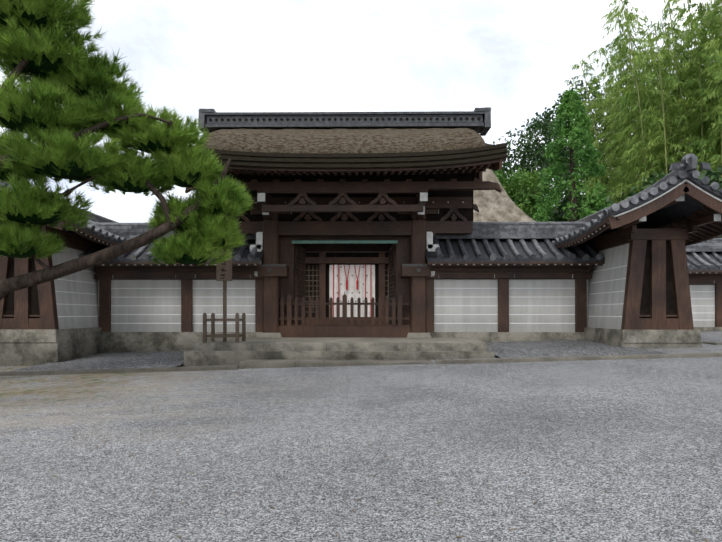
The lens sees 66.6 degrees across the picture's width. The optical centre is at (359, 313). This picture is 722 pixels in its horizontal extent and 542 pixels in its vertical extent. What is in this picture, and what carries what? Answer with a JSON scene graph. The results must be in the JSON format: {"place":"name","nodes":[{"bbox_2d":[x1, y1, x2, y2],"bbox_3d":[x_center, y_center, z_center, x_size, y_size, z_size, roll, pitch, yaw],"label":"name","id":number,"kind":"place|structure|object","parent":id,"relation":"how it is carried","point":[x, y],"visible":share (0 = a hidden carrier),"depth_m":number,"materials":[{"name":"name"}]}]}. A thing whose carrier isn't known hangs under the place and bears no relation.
{"place":"outdoors","nodes":[
{"label":"outdoors","id":0,"kind":"place"},
{"bbox_2d":[0,0,254,299],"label":"pine","id":1,"kind":"object","parent":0,"point":[35,94],"depth_m":9.63,"materials":[{"name":"green plant"}]},
{"bbox_2d":[0,0,718,222],"label":"sky","id":2,"kind":"structure","parent":0,"point":[513,58],"materials":[{"name":"white"}]},
{"bbox_2d":[0,331,721,541],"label":"ground","id":3,"kind":"structure","parent":0,"point":[665,485],"depth_m":4.79,"materials":[{"name":"grey gravel"}]},
{"bbox_2d":[0,180,128,365],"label":"side wall","id":4,"kind":"structure","parent":3,"relation":"on","point":[55,321],"depth_m":12.96,"materials":[{"name":"white paint"}]},
{"bbox_2d":[7,340,665,371],"bbox_3d":[-0.496,0.932,13.124,13.500,0.517,4.130,0,0,1],"label":"gravel bed","id":5,"kind":"object","parent":3,"relation":"on","point":[517,349],"visible":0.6,"depth_m":12.46,"materials":[{"name":"grey gravel"}]},
{"bbox_2d":[184,337,494,368],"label":"platform","id":6,"kind":"structure","parent":3,"relation":"on","point":[256,352],"depth_m":11.75,"materials":[{"name":"stone"}]},
{"bbox_2d":[203,249,245,342],"bbox_3d":[-3.063,-0.486,12.468,0.790,2.240,0.718,0,0,1],"label":"sign","id":7,"kind":"object","parent":6,"relation":"on","point":[224,271],"visible":0.67,"depth_m":12.41,"materials":[{"name":"brown wood"}]},
{"bbox_2d":[185,107,507,337],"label":"gate","id":8,"kind":"structure","parent":6,"relation":"on","point":[406,183],"depth_m":14.76,"materials":[{"name":"brown wood"}]},
{"bbox_2d":[0,352,721,375],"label":"kerb","id":9,"kind":"structure","parent":3,"relation":"on","point":[457,361],"depth_m":10.88,"materials":[{"name":"stone"}]},
{"bbox_2d":[2,361,719,541],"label":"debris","id":10,"kind":"object","parent":3,"relation":"on","point":[286,430],"visible":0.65,"depth_m":5.45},
{"bbox_2d":[215,169,535,324],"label":"hall","id":11,"kind":"structure","parent":3,"relation":"on","point":[349,275],"depth_m":23.13,"materials":[{"name":"tile"}]},
{"bbox_2d":[78,222,721,352],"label":"walls","id":12,"kind":"structure","parent":3,"relation":"on","point":[505,281],"depth_m":14.94,"materials":[{"name":"white paint"}]},
{"bbox_2d":[531,89,610,221],"bbox_3d":[19.804,-6.348,26.159,27.443,14.504,5.950,0,0,-13],"label":"broadleaf tree","id":13,"kind":"object","parent":3,"relation":"on","point":[570,109],"depth_m":23.38,"materials":[{"name":"green plant"}]},
{"bbox_2d":[551,153,721,348],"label":"side wall","id":14,"kind":"structure","parent":3,"relation":"on","point":[639,296],"depth_m":12.71,"materials":[{"name":"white wood"}]},
{"bbox_2d":[563,0,721,202],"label":"bamboo stalks","id":15,"kind":"object","parent":3,"relation":"on","point":[663,117],"visible":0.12,"depth_m":29.47,"materials":[{"name":"green plant"}]},
{"bbox_2d":[702,341,721,344],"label":"stone curb","id":16,"kind":"structure","parent":3,"relation":"on","point":[712,343],"depth_m":13.18,"materials":[{"name":"stone"}]},
{"bbox_2d":[492,164,561,220],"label":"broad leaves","id":17,"kind":"object","parent":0,"point":[523,193],"visible":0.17,"depth_m":39.88,"materials":[{"name":"green plant"}]},
{"bbox_2d":[493,77,721,237],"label":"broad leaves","id":18,"kind":"object","parent":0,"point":[540,161],"visible":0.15,"depth_m":44.46,"materials":[{"name":"green plant"}]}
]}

